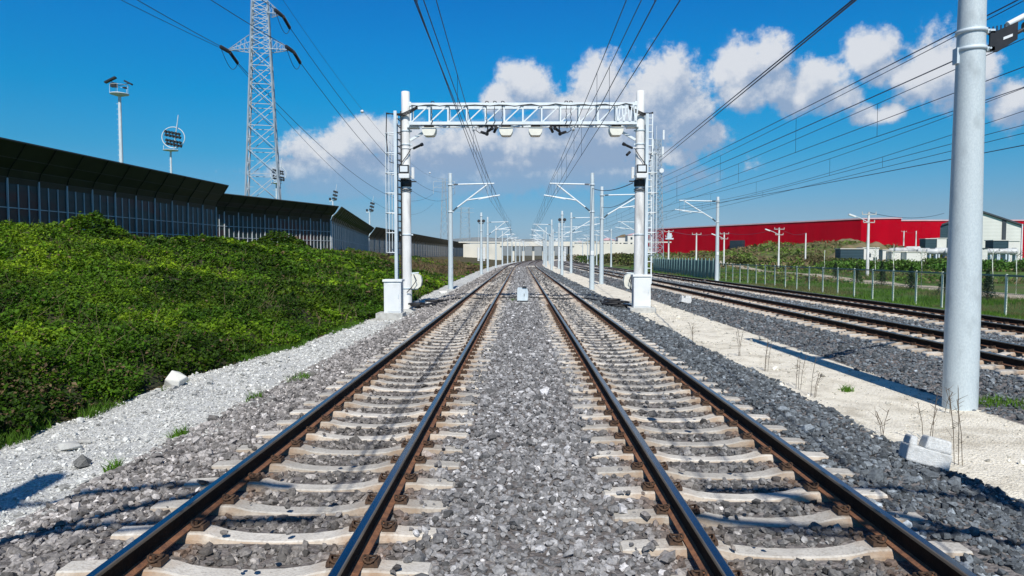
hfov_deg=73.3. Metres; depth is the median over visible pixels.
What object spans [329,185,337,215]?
floodlight mast
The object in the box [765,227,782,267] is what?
utility pole
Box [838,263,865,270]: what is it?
bush
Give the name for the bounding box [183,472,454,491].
sleeper
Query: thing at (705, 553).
rail
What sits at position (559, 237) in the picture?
catenary mast
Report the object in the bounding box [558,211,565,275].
catenary mast
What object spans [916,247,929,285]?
sapling
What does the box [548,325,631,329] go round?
sleeper
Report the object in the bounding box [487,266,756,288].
distant sleepers
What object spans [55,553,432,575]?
sleeper
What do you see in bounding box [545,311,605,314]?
sleeper
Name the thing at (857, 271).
young conifer
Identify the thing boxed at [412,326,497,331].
sleeper
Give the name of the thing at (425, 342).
sleeper
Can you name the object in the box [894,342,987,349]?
sleeper
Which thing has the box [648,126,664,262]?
telecom tower
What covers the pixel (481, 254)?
catenary mast
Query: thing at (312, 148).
power line
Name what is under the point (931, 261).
bush
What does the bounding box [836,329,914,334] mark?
sleeper
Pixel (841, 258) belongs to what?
bush
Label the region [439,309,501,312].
sleeper
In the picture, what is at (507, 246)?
catenary mast
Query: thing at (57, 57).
sky
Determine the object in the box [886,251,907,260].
site cabin
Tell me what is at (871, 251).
site cabin
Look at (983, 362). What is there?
sleeper
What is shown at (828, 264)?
bush
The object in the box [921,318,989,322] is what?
sleeper
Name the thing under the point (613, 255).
bush
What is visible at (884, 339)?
sleeper
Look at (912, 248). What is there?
white tank
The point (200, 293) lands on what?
bramble thicket
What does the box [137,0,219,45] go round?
power line
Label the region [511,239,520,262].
catenary mast
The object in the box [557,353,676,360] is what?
sleeper
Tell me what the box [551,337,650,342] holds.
sleeper
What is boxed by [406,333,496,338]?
sleeper
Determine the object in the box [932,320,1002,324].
sleeper
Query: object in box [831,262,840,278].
young conifer
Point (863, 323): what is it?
sleeper
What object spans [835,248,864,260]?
site cabin
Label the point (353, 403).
sleeper
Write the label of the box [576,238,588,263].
catenary mast
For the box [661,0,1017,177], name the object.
feeder wire
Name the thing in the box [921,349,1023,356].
sleeper
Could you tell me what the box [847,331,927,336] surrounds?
sleeper
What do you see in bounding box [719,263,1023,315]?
fence
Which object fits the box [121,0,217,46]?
power line
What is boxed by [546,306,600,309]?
sleeper
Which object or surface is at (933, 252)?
white tank
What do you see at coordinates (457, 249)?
noise barrier
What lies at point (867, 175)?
feeder wire
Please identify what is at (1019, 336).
sleeper
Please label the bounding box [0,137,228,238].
noise barrier
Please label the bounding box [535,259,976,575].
rail
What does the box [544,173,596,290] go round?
catenary mast
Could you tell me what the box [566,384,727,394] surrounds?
sleeper
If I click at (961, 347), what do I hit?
round pole
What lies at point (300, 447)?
sleeper
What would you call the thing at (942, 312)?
rail
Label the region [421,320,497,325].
sleeper
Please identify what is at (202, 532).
sleeper
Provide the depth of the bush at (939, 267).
98.11 m
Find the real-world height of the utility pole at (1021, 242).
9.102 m
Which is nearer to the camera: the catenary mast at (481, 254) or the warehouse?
the catenary mast at (481, 254)
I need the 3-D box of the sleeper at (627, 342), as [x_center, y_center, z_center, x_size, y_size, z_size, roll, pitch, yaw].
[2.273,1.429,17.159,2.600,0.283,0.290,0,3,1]
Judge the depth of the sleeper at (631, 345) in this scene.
16.50 m
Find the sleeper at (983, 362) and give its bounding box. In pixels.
[980,357,993,364]
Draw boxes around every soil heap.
[829,241,888,257]
[839,238,864,243]
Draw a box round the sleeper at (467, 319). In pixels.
[429,316,498,319]
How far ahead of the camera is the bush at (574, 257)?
239.27 m
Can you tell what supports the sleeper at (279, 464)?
on the ground at (994, 437)
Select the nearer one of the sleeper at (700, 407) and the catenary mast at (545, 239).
the sleeper at (700, 407)
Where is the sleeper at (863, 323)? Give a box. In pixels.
[803,321,869,325]
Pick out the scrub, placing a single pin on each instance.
(743, 252)
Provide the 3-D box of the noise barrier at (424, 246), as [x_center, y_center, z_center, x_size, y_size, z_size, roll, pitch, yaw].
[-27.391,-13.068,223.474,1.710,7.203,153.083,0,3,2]
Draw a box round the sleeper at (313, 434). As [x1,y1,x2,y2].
[255,426,468,440]
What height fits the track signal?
0.830 m
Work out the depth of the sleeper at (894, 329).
20.17 m
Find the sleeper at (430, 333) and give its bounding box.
[408,331,497,336]
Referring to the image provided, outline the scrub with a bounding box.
[594,239,1023,283]
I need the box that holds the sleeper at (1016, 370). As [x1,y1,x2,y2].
[994,366,1023,374]
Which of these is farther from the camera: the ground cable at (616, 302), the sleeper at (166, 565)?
the ground cable at (616, 302)
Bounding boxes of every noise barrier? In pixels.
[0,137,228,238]
[217,193,338,249]
[331,207,373,250]
[369,227,456,256]
[453,242,468,256]
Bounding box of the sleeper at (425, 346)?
[389,341,493,347]
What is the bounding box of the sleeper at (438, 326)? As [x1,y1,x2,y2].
[416,324,499,329]
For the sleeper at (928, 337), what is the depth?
18.36 m
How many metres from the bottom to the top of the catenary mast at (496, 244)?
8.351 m
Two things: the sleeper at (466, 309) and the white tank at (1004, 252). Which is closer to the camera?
the sleeper at (466, 309)
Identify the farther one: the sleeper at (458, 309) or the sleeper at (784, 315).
the sleeper at (458, 309)
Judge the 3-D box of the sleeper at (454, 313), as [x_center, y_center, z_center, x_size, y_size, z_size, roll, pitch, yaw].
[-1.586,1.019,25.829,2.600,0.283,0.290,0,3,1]
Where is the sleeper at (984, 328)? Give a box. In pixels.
[981,326,994,329]
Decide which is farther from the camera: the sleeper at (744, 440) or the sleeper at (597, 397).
the sleeper at (597, 397)
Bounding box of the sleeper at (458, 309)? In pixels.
[442,308,498,310]
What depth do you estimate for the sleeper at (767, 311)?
26.75 m
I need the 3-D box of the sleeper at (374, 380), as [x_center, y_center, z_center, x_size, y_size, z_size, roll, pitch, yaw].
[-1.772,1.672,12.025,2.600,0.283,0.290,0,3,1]
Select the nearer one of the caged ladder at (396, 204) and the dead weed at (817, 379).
the dead weed at (817, 379)
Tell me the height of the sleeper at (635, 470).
0.283 m
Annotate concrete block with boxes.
[679,295,691,302]
[898,434,951,470]
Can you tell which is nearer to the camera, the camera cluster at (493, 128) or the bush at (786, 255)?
the camera cluster at (493, 128)
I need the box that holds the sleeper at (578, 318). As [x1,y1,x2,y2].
[543,315,613,318]
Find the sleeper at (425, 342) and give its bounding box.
[393,338,495,344]
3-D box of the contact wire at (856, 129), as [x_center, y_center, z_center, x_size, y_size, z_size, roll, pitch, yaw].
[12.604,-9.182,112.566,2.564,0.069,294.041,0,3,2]
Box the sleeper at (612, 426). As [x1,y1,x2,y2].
[581,420,786,433]
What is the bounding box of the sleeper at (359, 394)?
[317,389,480,399]
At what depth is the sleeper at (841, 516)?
5.74 m
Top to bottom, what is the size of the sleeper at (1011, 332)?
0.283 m
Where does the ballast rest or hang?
on the ground at (994, 437)
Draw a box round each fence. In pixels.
[653,257,714,278]
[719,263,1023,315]
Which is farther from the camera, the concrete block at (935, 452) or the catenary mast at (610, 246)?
the catenary mast at (610, 246)
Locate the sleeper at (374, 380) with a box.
[336,375,484,384]
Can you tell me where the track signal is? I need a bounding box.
[517,286,528,303]
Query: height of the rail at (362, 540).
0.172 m
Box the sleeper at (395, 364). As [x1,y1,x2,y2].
[359,360,488,367]
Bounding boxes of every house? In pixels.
[599,238,614,243]
[615,234,624,243]
[625,233,648,251]
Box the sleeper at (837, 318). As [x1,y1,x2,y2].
[781,316,843,320]
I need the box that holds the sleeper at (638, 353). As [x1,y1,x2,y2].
[559,349,668,356]
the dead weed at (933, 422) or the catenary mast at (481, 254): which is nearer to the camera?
the dead weed at (933, 422)
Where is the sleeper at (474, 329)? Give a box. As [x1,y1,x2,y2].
[409,328,496,333]
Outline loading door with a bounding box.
[730,240,744,247]
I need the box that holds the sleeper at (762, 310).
[747,310,801,311]
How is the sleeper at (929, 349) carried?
on the ground at (994, 437)
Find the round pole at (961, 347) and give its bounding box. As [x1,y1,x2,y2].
[942,0,1023,410]
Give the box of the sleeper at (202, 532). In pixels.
[110,519,436,544]
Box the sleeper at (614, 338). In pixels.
[550,334,645,339]
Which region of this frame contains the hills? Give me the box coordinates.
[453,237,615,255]
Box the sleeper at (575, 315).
[547,312,609,315]
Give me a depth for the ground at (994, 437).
9.68 m
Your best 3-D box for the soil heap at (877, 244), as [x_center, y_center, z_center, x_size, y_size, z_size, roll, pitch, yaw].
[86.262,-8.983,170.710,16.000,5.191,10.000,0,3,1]
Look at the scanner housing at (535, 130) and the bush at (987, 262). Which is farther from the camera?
the bush at (987, 262)
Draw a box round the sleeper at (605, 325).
[545,323,628,327]
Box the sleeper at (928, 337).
[857,334,940,339]
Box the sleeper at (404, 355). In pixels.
[373,352,491,358]
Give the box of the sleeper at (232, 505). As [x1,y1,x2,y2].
[150,494,449,515]
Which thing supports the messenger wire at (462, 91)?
hanging from the portal gantry
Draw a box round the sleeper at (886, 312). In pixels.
[867,311,926,313]
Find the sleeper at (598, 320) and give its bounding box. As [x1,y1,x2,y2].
[543,318,619,322]
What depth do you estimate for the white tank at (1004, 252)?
143.97 m
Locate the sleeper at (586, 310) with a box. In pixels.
[542,308,604,311]
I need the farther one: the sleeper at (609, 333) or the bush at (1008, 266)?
the bush at (1008, 266)
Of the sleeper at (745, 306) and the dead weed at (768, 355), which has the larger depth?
the sleeper at (745, 306)
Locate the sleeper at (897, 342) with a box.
[880,339,909,345]
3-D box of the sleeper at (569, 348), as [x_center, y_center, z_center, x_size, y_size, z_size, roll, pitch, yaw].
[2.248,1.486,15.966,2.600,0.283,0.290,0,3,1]
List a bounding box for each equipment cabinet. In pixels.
[376,279,405,320]
[627,274,655,312]
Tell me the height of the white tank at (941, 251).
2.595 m
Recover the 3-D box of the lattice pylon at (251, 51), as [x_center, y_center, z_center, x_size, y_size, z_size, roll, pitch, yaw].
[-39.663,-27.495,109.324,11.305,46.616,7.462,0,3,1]
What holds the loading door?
in the warehouse
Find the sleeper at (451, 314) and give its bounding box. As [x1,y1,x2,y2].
[435,313,499,316]
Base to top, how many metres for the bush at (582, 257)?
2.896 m
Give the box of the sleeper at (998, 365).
[979,361,1013,369]
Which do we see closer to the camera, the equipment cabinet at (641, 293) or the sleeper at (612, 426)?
the sleeper at (612, 426)
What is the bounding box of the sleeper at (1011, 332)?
[995,330,1023,335]
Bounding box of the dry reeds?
[325,247,468,276]
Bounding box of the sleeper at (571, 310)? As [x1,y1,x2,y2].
[542,307,600,310]
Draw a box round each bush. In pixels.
[563,254,585,261]
[574,255,594,262]
[586,254,616,263]
[604,252,630,262]
[612,253,633,265]
[721,257,758,264]
[773,253,820,259]
[788,254,830,261]
[814,260,843,270]
[830,257,860,262]
[830,259,854,270]
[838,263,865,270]
[844,259,880,270]
[870,261,892,271]
[878,259,918,270]
[889,262,928,270]
[916,257,946,269]
[926,263,946,271]
[982,258,1011,271]
[998,261,1022,270]
[1007,259,1023,271]
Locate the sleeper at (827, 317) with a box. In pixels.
[774,316,835,318]
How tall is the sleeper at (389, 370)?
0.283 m
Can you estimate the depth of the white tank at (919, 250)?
156.30 m
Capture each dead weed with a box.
[736,327,744,355]
[764,341,774,370]
[793,356,805,388]
[810,358,821,397]
[872,406,890,434]
[912,392,938,436]
[945,388,955,410]
[946,388,964,465]
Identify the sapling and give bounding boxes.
[821,252,830,277]
[866,247,878,269]
[888,242,901,269]
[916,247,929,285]
[982,248,1001,285]
[1009,250,1023,293]
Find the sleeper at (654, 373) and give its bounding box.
[561,367,699,375]
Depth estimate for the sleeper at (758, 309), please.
27.94 m
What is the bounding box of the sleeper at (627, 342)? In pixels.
[551,340,655,345]
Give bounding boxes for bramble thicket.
[0,210,491,439]
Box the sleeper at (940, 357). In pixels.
[938,356,1023,359]
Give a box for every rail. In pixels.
[86,258,554,575]
[328,258,557,575]
[527,258,734,575]
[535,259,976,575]
[563,262,1023,353]
[563,264,1023,368]
[573,262,1023,332]
[575,261,1023,325]
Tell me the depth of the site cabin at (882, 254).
150.89 m
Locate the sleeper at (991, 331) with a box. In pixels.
[981,328,1008,332]
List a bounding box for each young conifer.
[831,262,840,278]
[851,265,863,282]
[875,261,887,285]
[902,266,919,289]
[934,267,945,293]
[981,269,998,300]
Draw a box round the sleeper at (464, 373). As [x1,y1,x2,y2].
[345,370,486,378]
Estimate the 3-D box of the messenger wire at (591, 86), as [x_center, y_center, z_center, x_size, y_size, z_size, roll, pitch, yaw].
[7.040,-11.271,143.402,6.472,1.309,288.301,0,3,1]
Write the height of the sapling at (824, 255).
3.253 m
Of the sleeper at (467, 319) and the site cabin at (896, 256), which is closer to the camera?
the sleeper at (467, 319)
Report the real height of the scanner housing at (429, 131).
0.450 m
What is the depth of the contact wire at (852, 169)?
29.48 m
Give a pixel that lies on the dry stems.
(415, 293)
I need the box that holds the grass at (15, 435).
[0,269,1023,472]
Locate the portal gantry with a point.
(636, 108)
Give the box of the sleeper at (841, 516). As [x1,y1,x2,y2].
[611,504,925,527]
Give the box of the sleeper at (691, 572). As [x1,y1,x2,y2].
[671,569,936,575]
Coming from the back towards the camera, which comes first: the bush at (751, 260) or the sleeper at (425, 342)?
the bush at (751, 260)
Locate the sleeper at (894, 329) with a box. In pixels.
[828,327,901,331]
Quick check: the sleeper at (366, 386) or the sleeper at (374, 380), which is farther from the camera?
the sleeper at (374, 380)
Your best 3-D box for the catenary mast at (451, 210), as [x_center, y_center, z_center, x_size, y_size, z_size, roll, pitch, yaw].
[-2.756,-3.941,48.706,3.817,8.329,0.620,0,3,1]
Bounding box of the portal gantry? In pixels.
[386,90,653,311]
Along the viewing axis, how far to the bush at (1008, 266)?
104.03 m
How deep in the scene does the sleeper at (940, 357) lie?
14.87 m
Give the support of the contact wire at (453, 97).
hanging from the messenger wire at (457, 96)
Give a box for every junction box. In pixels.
[407,272,422,292]
[623,272,633,289]
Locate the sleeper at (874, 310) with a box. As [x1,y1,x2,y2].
[860,310,913,312]
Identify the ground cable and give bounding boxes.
[408,296,516,307]
[528,296,631,307]
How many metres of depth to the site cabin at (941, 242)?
174.32 m
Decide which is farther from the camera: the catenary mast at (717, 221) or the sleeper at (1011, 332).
the catenary mast at (717, 221)
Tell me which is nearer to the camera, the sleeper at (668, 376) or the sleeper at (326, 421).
the sleeper at (326, 421)
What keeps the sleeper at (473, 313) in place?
on the ground at (994, 437)
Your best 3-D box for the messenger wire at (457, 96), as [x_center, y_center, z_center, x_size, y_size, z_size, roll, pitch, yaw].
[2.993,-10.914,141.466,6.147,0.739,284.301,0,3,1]
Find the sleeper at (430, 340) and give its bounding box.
[398,336,496,341]
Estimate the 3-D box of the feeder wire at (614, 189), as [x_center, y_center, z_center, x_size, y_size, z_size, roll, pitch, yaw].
[5.517,-5.855,39.553,0.040,1.542,17.904,0,3,1]
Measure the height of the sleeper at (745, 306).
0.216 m
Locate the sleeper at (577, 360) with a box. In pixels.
[557,357,683,365]
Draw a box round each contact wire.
[414,0,523,243]
[415,0,515,238]
[533,0,680,239]
[536,0,655,225]
[577,66,1023,233]
[577,87,1023,236]
[594,133,1023,237]
[597,125,1022,235]
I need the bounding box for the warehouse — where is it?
[648,217,1023,257]
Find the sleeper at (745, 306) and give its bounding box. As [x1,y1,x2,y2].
[733,306,782,308]
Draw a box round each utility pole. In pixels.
[664,230,673,258]
[692,233,700,259]
[711,232,728,264]
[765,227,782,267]
[848,212,876,274]
[1020,224,1022,259]
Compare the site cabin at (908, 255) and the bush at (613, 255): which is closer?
the site cabin at (908, 255)
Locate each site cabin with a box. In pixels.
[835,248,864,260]
[858,247,879,260]
[879,250,891,261]
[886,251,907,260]
[901,252,926,261]
[919,238,937,248]
[936,238,946,247]
[982,248,988,259]
[984,240,1008,259]
[1008,240,1020,261]
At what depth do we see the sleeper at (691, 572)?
4.59 m
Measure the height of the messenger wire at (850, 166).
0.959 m
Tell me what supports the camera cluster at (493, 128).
attached to the portal gantry
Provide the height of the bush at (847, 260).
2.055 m
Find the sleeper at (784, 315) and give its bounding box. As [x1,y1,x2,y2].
[769,315,826,316]
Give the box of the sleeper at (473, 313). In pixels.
[437,310,499,313]
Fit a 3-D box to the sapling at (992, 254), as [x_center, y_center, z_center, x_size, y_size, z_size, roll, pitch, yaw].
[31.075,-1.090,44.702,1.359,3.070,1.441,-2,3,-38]
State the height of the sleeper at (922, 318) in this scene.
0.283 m
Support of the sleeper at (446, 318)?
on the ground at (994, 437)
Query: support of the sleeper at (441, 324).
on the ground at (994, 437)
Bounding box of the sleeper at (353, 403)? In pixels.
[303,396,477,407]
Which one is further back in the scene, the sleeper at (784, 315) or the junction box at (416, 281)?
the junction box at (416, 281)
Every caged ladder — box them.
[385,111,402,278]
[644,113,656,283]
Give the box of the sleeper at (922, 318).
[911,317,931,320]
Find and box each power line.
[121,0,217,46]
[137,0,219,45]
[211,0,285,45]
[238,65,424,214]
[239,64,427,200]
[283,0,438,178]
[291,29,454,191]
[301,64,442,200]
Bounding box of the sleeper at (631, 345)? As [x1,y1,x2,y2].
[552,343,658,349]
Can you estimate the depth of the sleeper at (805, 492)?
6.32 m
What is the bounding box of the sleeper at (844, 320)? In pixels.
[788,318,852,321]
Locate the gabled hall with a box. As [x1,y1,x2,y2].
[940,211,1023,258]
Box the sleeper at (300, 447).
[236,440,465,455]
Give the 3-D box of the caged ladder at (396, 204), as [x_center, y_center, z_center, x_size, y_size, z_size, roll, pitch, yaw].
[-5.265,-4.015,30.812,0.746,7.650,0.763,0,3,1]
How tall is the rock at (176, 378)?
0.383 m
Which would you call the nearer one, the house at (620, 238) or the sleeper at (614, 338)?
the sleeper at (614, 338)
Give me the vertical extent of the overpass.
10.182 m
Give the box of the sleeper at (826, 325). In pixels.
[810,323,879,327]
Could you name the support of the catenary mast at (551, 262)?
on the ground at (994, 437)
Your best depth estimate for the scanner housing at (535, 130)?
30.28 m
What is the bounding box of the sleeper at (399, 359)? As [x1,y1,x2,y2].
[367,356,490,363]
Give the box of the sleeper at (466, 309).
[442,307,501,309]
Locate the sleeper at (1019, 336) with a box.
[1010,334,1023,337]
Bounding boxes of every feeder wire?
[592,182,632,190]
[659,0,853,157]
[659,0,856,161]
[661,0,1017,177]
[661,44,988,187]
[665,145,1023,211]
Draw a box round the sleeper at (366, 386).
[326,381,477,391]
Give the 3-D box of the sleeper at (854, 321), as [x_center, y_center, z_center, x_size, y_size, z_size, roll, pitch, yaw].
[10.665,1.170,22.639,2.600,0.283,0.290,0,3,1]
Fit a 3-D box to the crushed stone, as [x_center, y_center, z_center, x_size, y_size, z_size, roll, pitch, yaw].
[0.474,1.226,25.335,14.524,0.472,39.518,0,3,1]
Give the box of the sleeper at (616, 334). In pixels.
[548,332,641,337]
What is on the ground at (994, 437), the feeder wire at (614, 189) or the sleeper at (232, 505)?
the sleeper at (232, 505)
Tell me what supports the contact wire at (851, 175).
hanging from the messenger wire at (850, 166)
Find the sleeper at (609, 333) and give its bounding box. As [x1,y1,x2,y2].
[548,329,637,334]
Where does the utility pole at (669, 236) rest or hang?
on the ground at (994, 437)
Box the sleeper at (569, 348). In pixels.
[557,346,663,352]
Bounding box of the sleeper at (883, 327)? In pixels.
[818,325,888,329]
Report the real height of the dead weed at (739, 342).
0.724 m
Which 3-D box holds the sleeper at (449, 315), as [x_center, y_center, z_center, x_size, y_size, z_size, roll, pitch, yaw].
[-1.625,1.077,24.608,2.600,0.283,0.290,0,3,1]
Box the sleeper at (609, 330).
[546,327,633,332]
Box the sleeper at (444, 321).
[423,319,500,323]
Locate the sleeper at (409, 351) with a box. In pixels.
[379,348,492,354]
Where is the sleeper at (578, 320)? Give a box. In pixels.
[543,316,616,320]
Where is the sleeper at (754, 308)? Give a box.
[738,307,791,309]
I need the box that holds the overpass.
[459,242,670,260]
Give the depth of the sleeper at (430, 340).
17.97 m
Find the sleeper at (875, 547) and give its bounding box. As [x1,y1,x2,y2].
[619,533,972,560]
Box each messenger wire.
[417,0,519,238]
[423,0,514,236]
[532,0,654,238]
[533,0,641,234]
[573,38,1023,233]
[574,88,1022,240]
[584,0,1023,223]
[594,111,1022,233]
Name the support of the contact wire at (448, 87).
hanging from the messenger wire at (462, 91)
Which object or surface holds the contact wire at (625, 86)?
hanging from the messenger wire at (590, 106)
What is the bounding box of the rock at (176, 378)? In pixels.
[164,370,188,386]
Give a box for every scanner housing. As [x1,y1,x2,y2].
[422,126,436,137]
[499,126,512,136]
[529,125,541,136]
[608,125,623,136]
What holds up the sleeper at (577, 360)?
on the ground at (994, 437)
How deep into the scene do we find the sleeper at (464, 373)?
12.57 m
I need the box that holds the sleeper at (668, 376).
[564,372,706,381]
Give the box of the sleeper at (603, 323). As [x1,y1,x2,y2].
[547,321,625,325]
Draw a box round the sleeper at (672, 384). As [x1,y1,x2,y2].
[565,378,717,387]
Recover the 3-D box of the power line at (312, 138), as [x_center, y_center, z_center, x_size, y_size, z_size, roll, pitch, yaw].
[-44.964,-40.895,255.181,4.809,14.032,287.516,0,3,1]
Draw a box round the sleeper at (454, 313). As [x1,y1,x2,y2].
[436,311,503,315]
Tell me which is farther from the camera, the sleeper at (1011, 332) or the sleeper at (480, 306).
the sleeper at (480, 306)
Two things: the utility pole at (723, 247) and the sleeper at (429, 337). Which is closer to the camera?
the sleeper at (429, 337)
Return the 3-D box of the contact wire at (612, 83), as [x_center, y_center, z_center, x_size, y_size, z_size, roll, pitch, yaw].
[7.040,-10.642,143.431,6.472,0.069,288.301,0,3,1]
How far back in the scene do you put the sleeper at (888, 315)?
25.34 m
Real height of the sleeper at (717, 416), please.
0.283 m
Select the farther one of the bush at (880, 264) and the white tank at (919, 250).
the white tank at (919, 250)
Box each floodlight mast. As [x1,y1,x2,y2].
[104,76,132,162]
[161,115,184,172]
[270,159,286,198]
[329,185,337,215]
[366,196,374,235]
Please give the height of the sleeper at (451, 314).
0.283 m
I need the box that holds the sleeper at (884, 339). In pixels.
[868,336,943,342]
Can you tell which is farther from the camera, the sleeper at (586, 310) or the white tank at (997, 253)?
the white tank at (997, 253)
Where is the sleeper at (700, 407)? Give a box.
[572,400,752,411]
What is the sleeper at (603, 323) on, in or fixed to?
on the ground at (994, 437)
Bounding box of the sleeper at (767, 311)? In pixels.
[752,311,806,312]
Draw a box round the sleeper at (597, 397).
[570,392,740,403]
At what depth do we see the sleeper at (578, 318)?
24.30 m
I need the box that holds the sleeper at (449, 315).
[430,314,502,318]
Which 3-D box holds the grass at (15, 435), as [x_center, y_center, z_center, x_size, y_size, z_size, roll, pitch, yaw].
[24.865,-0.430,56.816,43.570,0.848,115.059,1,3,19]
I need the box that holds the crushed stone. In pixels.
[0,292,1023,535]
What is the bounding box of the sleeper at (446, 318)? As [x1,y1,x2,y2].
[427,317,498,321]
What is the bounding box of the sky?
[0,0,1023,241]
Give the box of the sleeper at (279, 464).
[211,455,460,472]
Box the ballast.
[0,267,1023,575]
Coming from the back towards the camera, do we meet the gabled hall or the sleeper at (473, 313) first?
the gabled hall
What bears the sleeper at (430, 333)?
on the ground at (994, 437)
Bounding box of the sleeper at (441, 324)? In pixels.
[421,322,495,326]
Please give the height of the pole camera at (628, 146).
0.603 m
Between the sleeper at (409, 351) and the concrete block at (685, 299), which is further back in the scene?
the concrete block at (685, 299)
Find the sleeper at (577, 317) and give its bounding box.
[542,313,612,317]
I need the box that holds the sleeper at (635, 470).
[595,461,854,479]
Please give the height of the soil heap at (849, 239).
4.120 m
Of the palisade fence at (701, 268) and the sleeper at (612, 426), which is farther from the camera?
the palisade fence at (701, 268)
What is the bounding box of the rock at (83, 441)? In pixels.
[78,438,91,443]
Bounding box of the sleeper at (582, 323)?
[548,320,622,324]
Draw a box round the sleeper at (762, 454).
[590,446,828,462]
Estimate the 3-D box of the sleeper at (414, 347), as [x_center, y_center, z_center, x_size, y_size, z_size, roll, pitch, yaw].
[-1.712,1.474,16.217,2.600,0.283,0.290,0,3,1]
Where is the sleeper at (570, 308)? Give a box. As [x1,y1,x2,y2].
[541,305,599,308]
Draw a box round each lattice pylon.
[219,0,300,199]
[433,178,454,239]
[458,207,473,243]
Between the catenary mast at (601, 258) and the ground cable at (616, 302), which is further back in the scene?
the catenary mast at (601, 258)
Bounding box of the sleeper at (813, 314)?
[763,313,821,315]
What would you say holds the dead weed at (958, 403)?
on the ground at (994, 437)
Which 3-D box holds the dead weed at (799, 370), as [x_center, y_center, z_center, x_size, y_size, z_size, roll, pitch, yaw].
[5.266,1.527,12.599,0.317,0.717,0.224,0,3,1]
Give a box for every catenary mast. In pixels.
[446,173,499,290]
[477,213,484,274]
[486,217,510,271]
[495,226,511,267]
[501,231,513,265]
[507,235,518,263]
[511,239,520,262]
[531,220,553,270]
[531,232,544,264]
[532,227,546,266]
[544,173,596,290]
[549,234,563,264]
[553,229,568,266]
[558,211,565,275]
[558,223,581,268]
[569,213,599,273]
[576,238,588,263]
[581,234,596,264]
[596,229,611,266]
[597,187,649,284]
[615,221,633,229]
[675,197,719,280]
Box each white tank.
[894,248,908,250]
[906,246,920,251]
[917,248,929,251]
[926,249,938,257]
[935,248,946,257]
[987,249,999,260]
[998,249,1008,259]
[1006,248,1017,261]
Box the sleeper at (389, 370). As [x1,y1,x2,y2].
[352,365,487,373]
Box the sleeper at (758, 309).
[742,309,796,310]
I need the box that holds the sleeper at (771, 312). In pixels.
[758,312,812,314]
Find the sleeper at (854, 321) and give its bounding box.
[795,319,860,323]
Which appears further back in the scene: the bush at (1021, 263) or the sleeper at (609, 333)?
the bush at (1021, 263)
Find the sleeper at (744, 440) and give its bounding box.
[588,432,804,446]
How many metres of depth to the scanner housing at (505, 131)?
30.30 m
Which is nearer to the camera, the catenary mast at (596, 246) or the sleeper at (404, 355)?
the sleeper at (404, 355)
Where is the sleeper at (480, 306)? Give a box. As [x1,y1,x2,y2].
[447,304,505,306]
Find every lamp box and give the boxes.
[399,165,415,186]
[629,164,646,186]
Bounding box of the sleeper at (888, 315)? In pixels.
[884,314,941,316]
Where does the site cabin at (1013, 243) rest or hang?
on the ground at (994, 437)
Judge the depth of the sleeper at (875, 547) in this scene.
5.12 m
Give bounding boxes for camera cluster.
[472,126,497,135]
[549,125,574,135]
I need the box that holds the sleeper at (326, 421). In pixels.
[276,415,473,428]
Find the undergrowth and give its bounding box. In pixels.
[0,231,376,441]
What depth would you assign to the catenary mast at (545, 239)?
141.56 m
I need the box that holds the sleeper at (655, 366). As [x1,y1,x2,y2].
[559,362,691,370]
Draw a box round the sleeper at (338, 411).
[290,405,474,417]
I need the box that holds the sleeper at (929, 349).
[906,345,1005,352]
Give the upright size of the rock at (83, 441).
0.069 m
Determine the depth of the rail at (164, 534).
6.26 m
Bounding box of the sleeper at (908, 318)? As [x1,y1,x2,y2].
[901,317,920,319]
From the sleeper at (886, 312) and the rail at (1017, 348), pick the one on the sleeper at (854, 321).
the rail at (1017, 348)
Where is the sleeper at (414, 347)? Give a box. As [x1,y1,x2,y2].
[384,344,490,351]
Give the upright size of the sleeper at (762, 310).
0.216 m
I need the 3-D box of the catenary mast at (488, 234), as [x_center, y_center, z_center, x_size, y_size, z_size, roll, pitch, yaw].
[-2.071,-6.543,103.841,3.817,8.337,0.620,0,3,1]
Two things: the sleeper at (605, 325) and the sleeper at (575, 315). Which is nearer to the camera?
the sleeper at (605, 325)
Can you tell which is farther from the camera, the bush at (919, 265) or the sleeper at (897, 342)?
the bush at (919, 265)
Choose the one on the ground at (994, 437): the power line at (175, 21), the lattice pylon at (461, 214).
the lattice pylon at (461, 214)
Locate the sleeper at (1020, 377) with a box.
[1016,375,1023,378]
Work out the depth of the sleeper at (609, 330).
20.11 m
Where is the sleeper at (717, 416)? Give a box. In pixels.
[578,409,769,422]
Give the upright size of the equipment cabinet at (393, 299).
1.822 m
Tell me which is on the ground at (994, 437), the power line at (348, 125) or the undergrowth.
the undergrowth
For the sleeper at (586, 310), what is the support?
on the ground at (994, 437)
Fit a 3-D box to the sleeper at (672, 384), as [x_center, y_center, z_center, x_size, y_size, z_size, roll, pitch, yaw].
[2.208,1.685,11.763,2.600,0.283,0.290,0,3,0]
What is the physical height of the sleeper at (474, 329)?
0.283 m
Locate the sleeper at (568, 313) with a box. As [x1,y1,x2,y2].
[541,309,605,313]
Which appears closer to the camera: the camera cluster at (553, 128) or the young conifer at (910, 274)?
the camera cluster at (553, 128)
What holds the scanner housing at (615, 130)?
hanging from the portal gantry
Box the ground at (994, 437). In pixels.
[0,243,1023,575]
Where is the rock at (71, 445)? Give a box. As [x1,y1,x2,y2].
[57,440,82,449]
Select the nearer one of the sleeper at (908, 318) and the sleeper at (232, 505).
the sleeper at (232, 505)
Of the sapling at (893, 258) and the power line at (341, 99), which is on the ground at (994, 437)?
the sapling at (893, 258)
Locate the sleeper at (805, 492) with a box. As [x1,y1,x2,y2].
[602,481,887,501]
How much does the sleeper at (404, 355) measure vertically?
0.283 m

